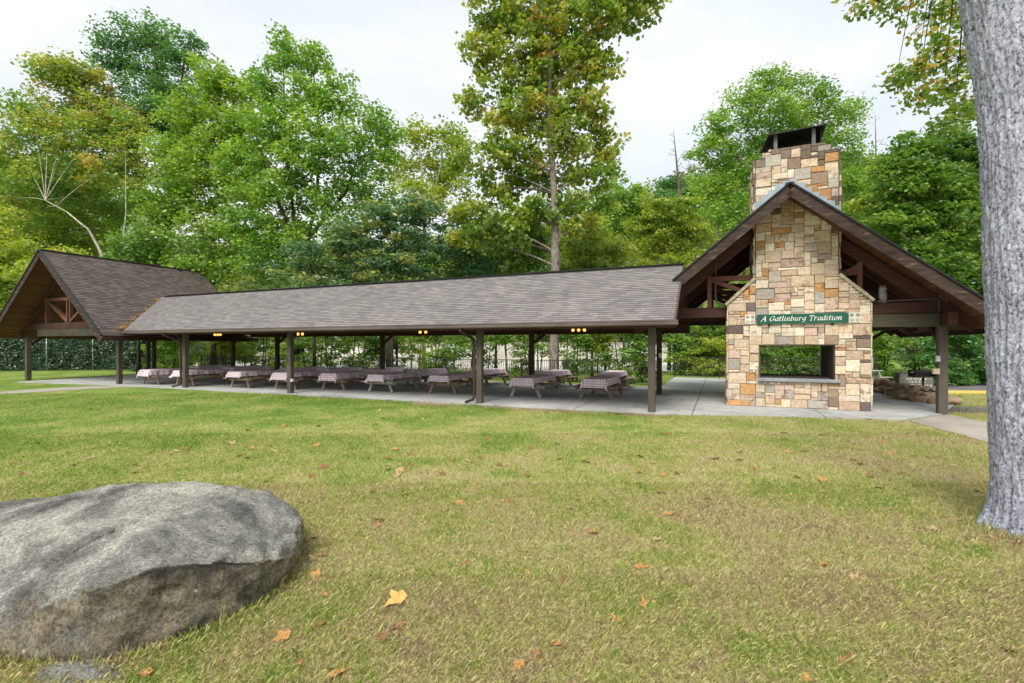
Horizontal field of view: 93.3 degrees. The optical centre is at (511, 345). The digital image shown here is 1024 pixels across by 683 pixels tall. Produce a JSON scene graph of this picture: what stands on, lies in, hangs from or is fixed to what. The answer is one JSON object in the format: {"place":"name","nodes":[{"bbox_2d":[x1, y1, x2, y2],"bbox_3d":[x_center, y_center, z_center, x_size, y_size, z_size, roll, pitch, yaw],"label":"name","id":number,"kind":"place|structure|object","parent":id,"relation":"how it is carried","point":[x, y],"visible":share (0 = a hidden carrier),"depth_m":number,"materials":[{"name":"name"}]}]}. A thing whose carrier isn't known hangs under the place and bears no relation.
{"place":"outdoors","nodes":[
{"label":"outdoors","id":0,"kind":"place"},
{"bbox_2d":[19,373,952,420],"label":"patio","id":1,"kind":"structure","parent":0,"point":[689,395],"depth_m":18.66,"materials":[{"name":"concrete"}]},
{"bbox_2d":[135,374,195,384],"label":"picnic table","id":2,"kind":"object","parent":1,"relation":"on","point":[153,376],"visible":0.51,"depth_m":24.32,"materials":[{"name":"brown wood"}]},
{"bbox_2d":[136,368,199,377],"bbox_3d":[-17.763,1.435,25.117,1.052,0.452,2.622,0,0,26],"label":"tablecloth","id":3,"kind":"object","parent":2,"relation":"on","point":[144,372],"visible":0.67,"depth_m":24.21,"materials":[{"name":"fabric"}]},
{"bbox_2d":[168,373,228,385],"bbox_3d":[-15.473,1.606,24.205,1.705,0.772,2.300,0,0,23],"label":"picnic table","id":4,"kind":"object","parent":1,"relation":"on","point":[192,379],"visible":0.54,"depth_m":23.74,"materials":[{"name":"brown wood"}]},
{"bbox_2d":[169,368,230,377],"bbox_3d":[-15.482,1.401,24.204,1.066,0.382,2.591,0,0,23],"label":"tablecloth","id":5,"kind":"object","parent":4,"relation":"on","point":[175,373],"visible":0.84,"depth_m":23.90,"materials":[{"name":"fabric"}]},
{"bbox_2d":[223,375,282,387],"bbox_3d":[-12.198,1.606,23.171,1.705,0.772,2.300,0,0,26],"label":"picnic table","id":6,"kind":"object","parent":1,"relation":"on","point":[247,379],"visible":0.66,"depth_m":22.52,"materials":[{"name":"brown wood"}]},
{"bbox_2d":[225,369,284,378],"bbox_3d":[-12.197,1.379,23.171,1.021,0.338,2.553,0,0,26],"label":"tablecloth","id":7,"kind":"object","parent":6,"relation":"on","point":[239,374],"visible":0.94,"depth_m":22.46,"materials":[{"name":"fabric"}]},
{"bbox_2d":[200,355,319,368],"bbox_3d":[-17.456,1.355,33.104,11.559,1.230,0.060,0,0,23],"label":"metal railing","id":8,"kind":"object","parent":1,"relation":"on","point":[220,360],"visible":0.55,"depth_m":33.44,"materials":[{"name":"metal"}]},
{"bbox_2d":[267,376,325,389],"bbox_3d":[-9.819,1.606,22.516,1.705,0.772,2.300,0,0,24],"label":"picnic table","id":9,"kind":"object","parent":1,"relation":"on","point":[306,378],"visible":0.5,"depth_m":21.88,"materials":[{"name":"brown wood"}]},
{"bbox_2d":[270,370,326,379],"bbox_3d":[-9.815,1.414,22.515,1.019,0.409,2.581,0,0,24],"label":"tablecloth","id":10,"kind":"object","parent":9,"relation":"on","point":[280,375],"visible":0.81,"depth_m":21.87,"materials":[{"name":"fabric"}]},
{"bbox_2d":[314,377,369,389],"bbox_3d":[-7.541,1.606,22.141,1.705,0.772,2.300,0,0,23],"label":"picnic table","id":11,"kind":"object","parent":1,"relation":"on","point":[341,381],"visible":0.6,"depth_m":21.40,"materials":[{"name":"brown wood"}]},
{"bbox_2d":[317,370,371,382],"bbox_3d":[-7.527,1.435,22.135,1.052,0.452,2.622,0,0,23],"label":"tablecloth","id":12,"kind":"object","parent":11,"relation":"on","point":[331,376],"visible":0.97,"depth_m":21.42,"materials":[{"name":"fabric"}]},
{"bbox_2d":[360,377,425,392],"bbox_3d":[-5.159,1.606,21.159,1.705,0.772,2.300,0,0,26],"label":"picnic table","id":13,"kind":"object","parent":1,"relation":"on","point":[395,382],"visible":0.59,"depth_m":20.55,"materials":[{"name":"grey wood"}]},
{"bbox_2d":[364,372,420,382],"bbox_3d":[-5.167,1.401,21.159,1.066,0.382,2.591,0,0,26],"label":"tablecloth","id":14,"kind":"object","parent":13,"relation":"on","point":[380,377],"visible":0.98,"depth_m":20.40,"materials":[{"name":"fabric"}]},
{"bbox_2d":[405,375,446,385],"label":"picnic table","id":15,"kind":"object","parent":1,"relation":"on","point":[426,377],"visible":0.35,"depth_m":23.55,"materials":[{"name":"brown wood"}]},
{"bbox_2d":[405,368,447,378],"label":"tablecloth","id":16,"kind":"object","parent":15,"relation":"on","point":[428,371],"visible":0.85,"depth_m":24.17,"materials":[{"name":"fabric"}]},
{"bbox_2d":[421,378,472,393],"bbox_3d":[-2.499,1.606,20.523,1.705,0.772,2.300,0,0,22],"label":"picnic table","id":17,"kind":"object","parent":1,"relation":"on","point":[452,383],"visible":0.56,"depth_m":19.80,"materials":[{"name":"brown wood"}]},
{"bbox_2d":[427,372,472,382],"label":"tablecloth","id":18,"kind":"object","parent":17,"relation":"on","point":[447,377],"visible":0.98,"depth_m":19.67,"materials":[{"name":"fabric"}]},
{"bbox_2d":[320,357,647,384],"bbox_3d":[-2.660,1.355,26.760,20.758,1.230,0.070,0,0,23],"label":"metal railing","id":19,"kind":"object","parent":1,"relation":"on","point":[490,365],"visible":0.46,"depth_m":25.88,"materials":[{"name":"metal"}]},
{"bbox_2d":[0,181,984,413],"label":"picnic pavilion","id":20,"kind":"structure","parent":1,"relation":"on","point":[59,295],"depth_m":18.37,"materials":[{"name":"brown wood"}]},
{"bbox_2d":[502,381,564,397],"bbox_3d":[0.887,1.606,19.105,1.705,0.772,2.300,0,0,25],"label":"picnic table","id":21,"kind":"object","parent":1,"relation":"on","point":[544,385],"visible":0.56,"depth_m":18.46,"materials":[{"name":"grey wood"}]},
{"bbox_2d":[509,374,556,388],"bbox_3d":[0.891,1.414,19.103,1.019,0.409,2.581,0,0,25],"label":"tablecloth","id":22,"kind":"object","parent":21,"relation":"on","point":[529,380],"visible":1,"depth_m":18.19,"materials":[{"name":"fabric"}]},
{"bbox_2d":[548,375,577,388],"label":"picnic table","id":23,"kind":"object","parent":1,"relation":"on","point":[560,379],"visible":0.41,"depth_m":23.30,"materials":[{"name":"brown wood"}]},
{"bbox_2d":[535,370,571,375],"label":"tablecloth","id":24,"kind":"object","parent":23,"relation":"on","point":[559,372],"visible":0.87,"depth_m":22.35,"materials":[{"name":"fabric"}]},
{"bbox_2d":[571,383,629,398],"bbox_3d":[3.441,1.606,18.575,1.705,0.772,2.300,0,0,24],"label":"picnic table","id":25,"kind":"object","parent":1,"relation":"on","point":[614,387],"visible":0.52,"depth_m":17.90,"materials":[{"name":"brown wood"}]},
{"bbox_2d":[579,375,620,391],"bbox_3d":[3.455,1.435,18.569,1.052,0.452,2.622,0,0,24],"label":"tablecloth","id":26,"kind":"object","parent":25,"relation":"on","point":[601,381],"visible":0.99,"depth_m":17.62,"materials":[{"name":"fabric"}]},
{"bbox_2d":[619,376,635,389],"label":"picnic table","id":27,"kind":"object","parent":1,"relation":"on","point":[624,379],"visible":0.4,"depth_m":21.98,"materials":[{"name":"brown wood"}]},
{"bbox_2d":[597,370,628,377],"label":"tablecloth","id":28,"kind":"object","parent":27,"relation":"on","point":[620,373],"visible":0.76,"depth_m":21.79,"materials":[{"name":"fabric"}]},
{"bbox_2d":[674,356,876,377],"bbox_3d":[14.665,1.330,27.710,10.259,1.280,0.065,0,0,23],"label":"metal railing","id":29,"kind":"object","parent":1,"relation":"on","point":[768,366],"visible":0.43,"depth_m":27.67,"materials":[{"name":"metal"}]},
{"bbox_2d":[724,123,874,410],"bbox_3d":[9.303,-2.490,16.116,4.072,8.980,2.360,0,0,23],"label":"stone fireplace","id":30,"kind":"object","parent":1,"relation":"on","point":[794,260],"visible":0.93,"depth_m":15.14,"materials":[{"name":"stone"}]},
{"bbox_2d":[757,313,847,325],"bbox_3d":[8.989,-0.790,15.040,2.450,0.380,0.105,0,0,23],"label":"hanging sign","id":31,"kind":"object","parent":30,"relation":"attached to","point":[831,318],"visible":1,"depth_m":14.98,"materials":[{"name":"green wood"}]},
{"bbox_2d":[0,0,977,261],"label":"sky","id":32,"kind":"structure","parent":0,"point":[403,54],"materials":[{"name":"white"}]},
{"bbox_2d":[196,361,789,370],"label":"gravel lot","id":33,"kind":"structure","parent":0,"point":[500,365],"depth_m":45.04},
{"bbox_2d":[237,337,274,365],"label":"sapling","id":34,"kind":"object","parent":33,"relation":"on","point":[259,347],"visible":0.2,"depth_m":40.13,"materials":[{"name":"green plant"}]},
{"bbox_2d":[394,337,436,368],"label":"sapling","id":35,"kind":"object","parent":33,"relation":"on","point":[411,345],"visible":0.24,"depth_m":38.48,"materials":[{"name":"green plant"}]},
{"bbox_2d":[434,335,470,369],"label":"sapling","id":36,"kind":"object","parent":33,"relation":"on","point":[451,337],"visible":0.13,"depth_m":38.64,"materials":[{"name":"green plant"}]},
{"bbox_2d":[254,342,683,362],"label":"pale wall","id":37,"kind":"structure","parent":33,"relation":"on","point":[501,354],"depth_m":56.61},
{"bbox_2d":[559,210,621,359],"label":"round tree","id":38,"kind":"object","parent":33,"relation":"on","point":[603,220],"visible":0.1,"depth_m":45.30,"materials":[{"name":"green plant"}]},
{"bbox_2d":[660,130,697,368],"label":"bare tree","id":39,"kind":"object","parent":33,"relation":"on","point":[679,194],"visible":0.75,"depth_m":39.95,"materials":[{"name":"grey plant"}]},
{"bbox_2d":[0,360,1023,682],"bbox_3d":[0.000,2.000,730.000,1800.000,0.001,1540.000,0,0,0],"label":"lawn","id":40,"kind":"structure","parent":0,"point":[10,380],"depth_m":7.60,"materials":[{"name":"green plant"}]},
{"bbox_2d":[0,204,92,311],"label":"tree","id":41,"kind":"object","parent":40,"relation":"on","point":[16,252],"visible":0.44,"depth_m":39.67,"materials":[{"name":"green plant"}]},
{"bbox_2d":[0,386,134,393],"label":"footpath","id":42,"kind":"structure","parent":40,"relation":"on","point":[59,389],"depth_m":21.70,"materials":[{"name":"concrete"}]},
{"bbox_2d":[0,338,136,370],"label":"hedge","id":43,"kind":"object","parent":40,"relation":"on","point":[71,354],"visible":0.69,"depth_m":38.13,"materials":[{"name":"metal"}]},
{"bbox_2d":[32,659,126,682],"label":"flat rock","id":44,"kind":"object","parent":40,"relation":"on","point":[73,669],"visible":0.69,"depth_m":2.91,"materials":[{"name":"stone"}]},
{"bbox_2d":[0,146,160,264],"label":"tree","id":45,"kind":"object","parent":40,"relation":"on","point":[120,192],"visible":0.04,"depth_m":54.61,"materials":[{"name":"green plant"}]},
{"bbox_2d":[0,46,161,259],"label":"sycamore","id":46,"kind":"object","parent":40,"relation":"on","point":[103,130],"visible":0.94,"depth_m":44.84,"materials":[{"name":"green plant"}]},
{"bbox_2d":[108,340,160,371],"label":"shrub","id":47,"kind":"object","parent":40,"relation":"on","point":[129,356],"visible":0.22,"depth_m":37.26,"materials":[{"name":"green plant"}]},
{"bbox_2d":[0,481,303,663],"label":"boulder","id":48,"kind":"object","parent":40,"relation":"on","point":[105,571],"visible":0.99,"depth_m":3.50,"materials":[{"name":"stone"}]},
{"bbox_2d":[79,6,238,365],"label":"tall tree","id":49,"kind":"object","parent":40,"relation":"on","point":[155,42],"visible":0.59,"depth_m":47.72,"materials":[{"name":"green plant"}]},
{"bbox_2d":[96,210,243,373],"bbox_3d":[-23.910,-3.519,33.880,9.136,11.144,5.292,0,0,15],"label":"tree","id":50,"kind":"object","parent":40,"relation":"on","point":[145,247],"visible":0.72,"depth_m":33.11,"materials":[{"name":"green plant"}]},
{"bbox_2d":[136,341,208,368],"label":"shrub","id":51,"kind":"object","parent":40,"relation":"on","point":[174,352],"visible":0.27,"depth_m":36.66,"materials":[{"name":"green plant"}]},
{"bbox_2d":[122,51,281,364],"bbox_3d":[-23.521,-9.829,36.164,12.355,23.764,7.082,0,0,0],"label":"maple","id":52,"kind":"object","parent":40,"relation":"on","point":[179,160],"visible":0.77,"depth_m":35.13,"materials":[{"name":"green plant"}]},
{"bbox_2d":[192,341,262,365],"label":"shrub","id":53,"kind":"object","parent":40,"relation":"on","point":[224,348],"visible":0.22,"depth_m":36.38,"materials":[{"name":"green plant"}]},
{"bbox_2d":[260,337,327,368],"bbox_3d":[-14.367,0.721,31.640,4.318,2.791,2.817,0,0,0],"label":"shrub","id":54,"kind":"object","parent":40,"relation":"on","point":[297,345],"visible":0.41,"depth_m":31.56,"materials":[{"name":"green plant"}]},
{"bbox_2d":[204,18,411,359],"bbox_3d":[-13.925,-9.804,32.873,14.013,23.715,6.633,0,0,0],"label":"maple","id":55,"kind":"object","parent":40,"relation":"on","point":[256,166],"visible":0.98,"depth_m":32.18,"materials":[{"name":"green plant"}]},
{"bbox_2d":[299,336,352,367],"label":"shrub","id":56,"kind":"object","parent":40,"relation":"on","point":[329,342],"visible":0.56,"depth_m":30.51,"materials":[{"name":"green plant"}]},
{"bbox_2d":[330,336,376,366],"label":"sapling","id":57,"kind":"object","parent":40,"relation":"on","point":[347,349],"visible":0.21,"depth_m":36.31,"materials":[{"name":"green plant"}]},
{"bbox_2d":[339,336,385,368],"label":"shrub","id":58,"kind":"object","parent":40,"relation":"on","point":[374,351],"visible":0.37,"depth_m":30.17,"materials":[{"name":"green plant"}]},
{"bbox_2d":[256,186,499,376],"bbox_3d":[-7.776,-3.548,28.973,14.563,11.204,5.721,0,0,0],"label":"walnut","id":59,"kind":"object","parent":40,"relation":"on","point":[398,257],"visible":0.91,"depth_m":28.23,"materials":[{"name":"green plant"}]},
{"bbox_2d":[382,589,406,607],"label":"fallen leaf","id":60,"kind":"object","parent":40,"relation":"on","point":[399,595],"visible":1,"depth_m":3.76,"materials":[{"name":"yellow plant"}]},
{"bbox_2d":[368,336,421,370],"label":"shrub","id":61,"kind":"object","parent":40,"relation":"on","point":[397,343],"visible":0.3,"depth_m":29.67,"materials":[{"name":"green plant"}]},
{"bbox_2d":[379,111,479,365],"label":"birch","id":62,"kind":"object","parent":40,"relation":"on","point":[440,184],"visible":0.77,"depth_m":41.95,"materials":[{"name":"green plant"}]},
{"bbox_2d":[404,335,464,372],"bbox_3d":[-4.564,-0.066,28.549,3.934,4.394,2.536,0,0,0],"label":"shrub","id":63,"kind":"object","parent":40,"relation":"on","point":[444,352],"visible":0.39,"depth_m":28.41,"materials":[{"name":"green plant"}]},
{"bbox_2d":[449,335,490,379],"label":"tree","id":64,"kind":"object","parent":40,"relation":"on","point":[468,344],"visible":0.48,"depth_m":28.04,"materials":[{"name":"green plant"}]},
{"bbox_2d":[421,211,551,374],"bbox_3d":[-1.680,-3.455,31.863,9.448,11.015,5.806,0,0,0],"label":"understory tree","id":65,"kind":"object","parent":40,"relation":"on","point":[539,233],"visible":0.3,"depth_m":31.52,"materials":[{"name":"green plant"}]},
{"bbox_2d":[470,335,509,368],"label":"sapling","id":66,"kind":"object","parent":40,"relation":"on","point":[491,350],"visible":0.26,"depth_m":34.81,"materials":[{"name":"green plant"}]},
{"bbox_2d":[486,335,527,379],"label":"tree","id":67,"kind":"object","parent":40,"relation":"on","point":[504,338],"visible":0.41,"depth_m":27.50,"materials":[{"name":"green plant"}]},
{"bbox_2d":[506,341,543,377],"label":"shrub","id":68,"kind":"object","parent":40,"relation":"on","point":[516,370],"visible":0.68,"depth_m":27.19,"materials":[{"name":"green plant"}]},
{"bbox_2d":[515,335,548,371],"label":"tree","id":69,"kind":"object","parent":40,"relation":"on","point":[542,346],"visible":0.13,"depth_m":27.49,"materials":[{"name":"green plant"}]},
{"bbox_2d":[468,405,611,413],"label":"bare earth","id":70,"kind":"structure","parent":40,"relation":"on","point":[555,410],"depth_m":15.02,"materials":[{"name":"brown soil"}]},
{"bbox_2d":[438,0,671,376],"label":"tulip poplar","id":71,"kind":"object","parent":40,"relation":"on","point":[541,74],"visible":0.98,"depth_m":26.57,"materials":[{"name":"green plant"}]},
{"bbox_2d":[539,334,594,370],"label":"sapling","id":72,"kind":"object","parent":40,"relation":"on","point":[561,339],"visible":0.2,"depth_m":35.33,"materials":[{"name":"green plant"}]},
{"bbox_2d":[558,334,596,381],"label":"shrub","id":73,"kind":"object","parent":40,"relation":"on","point":[577,347],"visible":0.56,"depth_m":26.04,"materials":[{"name":"green plant"}]},
{"bbox_2d":[576,334,617,370],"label":"tree","id":74,"kind":"object","parent":40,"relation":"on","point":[599,346],"visible":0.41,"depth_m":26.12,"materials":[{"name":"green plant"}]},
{"bbox_2d":[576,334,619,371],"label":"sapling","id":75,"kind":"object","parent":40,"relation":"on","point":[605,348],"visible":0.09,"depth_m":35.69,"materials":[{"name":"green plant"}]},
{"bbox_2d":[548,225,655,376],"bbox_3d":[6.122,-2.827,31.255,7.712,9.756,4.209,0,0,0],"label":"understory tree","id":76,"kind":"object","parent":40,"relation":"on","point":[615,251],"visible":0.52,"depth_m":30.87,"materials":[{"name":"green plant"}]},
{"bbox_2d":[595,341,647,377],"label":"shrub","id":77,"kind":"object","parent":40,"relation":"on","point":[623,356],"visible":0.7,"depth_m":25.57,"materials":[{"name":"green plant"}]},
{"bbox_2d":[590,174,667,362],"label":"young tree","id":78,"kind":"object","parent":40,"relation":"on","point":[626,198],"visible":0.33,"depth_m":50.85,"materials":[{"name":"green plant"}]},
{"bbox_2d":[610,334,665,381],"bbox_3d":[6.815,0.224,25.950,3.179,3.667,2.239,0,0,0],"label":"shrub","id":79,"kind":"object","parent":40,"relation":"on","point":[640,340],"visible":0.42,"depth_m":25.96,"materials":[{"name":"green plant"}]},
{"bbox_2d":[619,192,722,370],"bbox_3d":[12.980,-5.039,37.953,9.166,14.185,5.709,0,0,0],"label":"yellow tree","id":80,"kind":"object","parent":40,"relation":"on","point":[681,229],"visible":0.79,"depth_m":37.58,"materials":[{"name":"green plant"}]},
{"bbox_2d":[662,326,711,375],"bbox_3d":[11.341,-0.714,32.681,4.335,5.815,2.701,0,0,0],"label":"shrub","id":81,"kind":"object","parent":40,"relation":"on","point":[676,341],"visible":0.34,"depth_m":32.32,"materials":[{"name":"green plant"}]},
{"bbox_2d":[669,336,725,375],"bbox_3d":[12.920,0.749,31.863,3.942,2.814,5.507,0,0,-42],"label":"shrub","id":82,"kind":"object","parent":40,"relation":"on","point":[710,347],"visible":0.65,"depth_m":31.41,"materials":[{"name":"green plant"}]},
{"bbox_2d":[676,299,725,374],"bbox_3d":[13.386,-0.668,32.686,4.802,5.606,2.582,0,0,-18],"label":"shrub","id":83,"kind":"object","parent":40,"relation":"on","point":[720,328],"visible":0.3,"depth_m":32.41,"materials":[{"name":"green plant"}]},
{"bbox_2d":[681,58,881,364],"bbox_3d":[22.450,-10.822,39.796,16.621,25.766,7.050,0,0,0],"label":"ash tree","id":84,"kind":"object","parent":40,"relation":"on","point":[724,181],"visible":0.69,"depth_m":39.64,"materials":[{"name":"green plant"}]},
{"bbox_2d":[761,346,804,373],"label":"shrub","id":85,"kind":"object","parent":40,"relation":"on","point":[774,356],"visible":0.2,"depth_m":32.07,"materials":[{"name":"green plant"}]},
{"bbox_2d":[763,346,820,374],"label":"shrub","id":86,"kind":"object","parent":40,"relation":"on","point":[813,350],"visible":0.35,"depth_m":32.61,"materials":[{"name":"green plant"}]},
{"bbox_2d":[842,161,918,369],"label":"young tree","id":87,"kind":"object","parent":40,"relation":"on","point":[853,204],"visible":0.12,"depth_m":34.51,"materials":[{"name":"green plant"}]},
{"bbox_2d":[872,331,914,380],"bbox_3d":[20.702,0.197,26.784,3.009,3.850,2.706,0,0,34],"label":"shrub","id":88,"kind":"object","parent":40,"relation":"on","point":[880,351],"visible":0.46,"depth_m":26.84,"materials":[{"name":"green plant"}]},
{"bbox_2d":[884,335,934,369],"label":"shrub","id":89,"kind":"object","parent":40,"relation":"on","point":[914,364],"visible":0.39,"depth_m":25.05,"materials":[{"name":"green plant"}]},
{"bbox_2d":[894,372,933,386],"bbox_3d":[16.984,1.590,20.481,1.200,0.820,1.010,0,0,28],"label":"waste bin","id":90,"kind":"object","parent":40,"relation":"on","point":[901,377],"visible":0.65,"depth_m":20.16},
{"bbox_2d":[858,119,984,339],"bbox_3d":[28.831,-6.016,30.018,15.935,16.149,7.854,0,0,0],"label":"beech","id":91,"kind":"object","parent":40,"relation":"on","point":[941,162],"visible":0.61,"depth_m":29.34,"materials":[{"name":"green plant"}]},
{"bbox_2d":[908,370,935,385],"bbox_3d":[15.735,1.475,18.510,1.100,1.050,0.520,0,0,12],"label":"barbecue grill","id":92,"kind":"object","parent":40,"relation":"on","point":[923,374],"visible":0.71,"depth_m":18.54,"materials":[{"name":"black metal"}]},
{"bbox_2d":[830,0,1023,541],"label":"tree","id":93,"kind":"object","parent":40,"relation":"on","point":[992,55],"visible":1,"depth_m":5.20,"materials":[{"name":"grey plant"}]},
{"bbox_2d":[910,336,959,386],"bbox_3d":[20.625,0.280,23.490,1.988,3.686,1.997,0,0,29],"label":"shrub","id":94,"kind":"object","parent":40,"relation":"on","point":[930,347],"visible":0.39,"depth_m":23.45,"materials":[{"name":"green plant"}]},
{"bbox_2d":[909,414,987,442],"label":"footpath","id":95,"kind":"structure","parent":40,"relation":"on","point":[975,429],"depth_m":12.11,"materials":[{"name":"concrete"}]},
{"bbox_2d":[948,334,984,385],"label":"shrub","id":96,"kind":"object","parent":40,"relation":"on","point":[969,346],"visible":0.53,"depth_m":23.81,"materials":[{"name":"green plant"}]},
{"bbox_2d":[963,334,986,382],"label":"shrub","id":97,"kind":"object","parent":40,"relation":"on","point":[977,365],"visible":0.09,"depth_m":24.13,"materials":[{"name":"green plant"}]},
{"bbox_2d":[142,183,984,360],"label":"hill","id":98,"kind":"structure","parent":0,"point":[900,354],"depth_m":77.84,"materials":[{"name":"green plant"}]},
{"bbox_2d":[1,142,984,356],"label":"distant forest","id":99,"kind":"object","parent":98,"relation":"on","point":[237,286],"visible":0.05,"depth_m":105.16,"materials":[{"name":"green plant"}]},
{"bbox_2d":[650,172,712,341],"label":"conifer","id":100,"kind":"object","parent":98,"relation":"on","point":[668,188],"visible":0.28,"depth_m":69.12,"materials":[{"name":"green plant"}]},
{"bbox_2d":[948,384,986,390],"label":"road","id":101,"kind":"structure","parent":0,"point":[979,387],"depth_m":22.75,"materials":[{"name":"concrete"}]},
{"bbox_2d":[948,406,987,412],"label":"footpath","id":102,"kind":"structure","parent":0,"point":[968,409],"depth_m":14.95,"materials":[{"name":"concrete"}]},
{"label":"picnic table","id":103,"kind":"object","parent":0,"visible":0},
{"bbox_2d":[362,367,403,373],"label":"tablecloth","id":104,"kind":"object","parent":103,"relation":"on","point":[385,370],"visible":0.77,"depth_m":25.22,"materials":[{"name":"fabric"}]},
{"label":"picnic table","id":105,"kind":"object","parent":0,"visible":0},
{"bbox_2d":[317,367,361,371],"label":"tablecloth","id":106,"kind":"object","parent":105,"relation":"on","point":[340,369],"visible":0.86,"depth_m":25.47,"materials":[{"name":"fabric"}]},
{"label":"picnic table","id":107,"kind":"object","parent":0,"visible":0},
{"bbox_2d":[223,365,269,370],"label":"tablecloth","id":108,"kind":"object","parent":107,"relation":"on","point":[246,368],"visible":0.83,"depth_m":27.53,"materials":[{"name":"fabric"}]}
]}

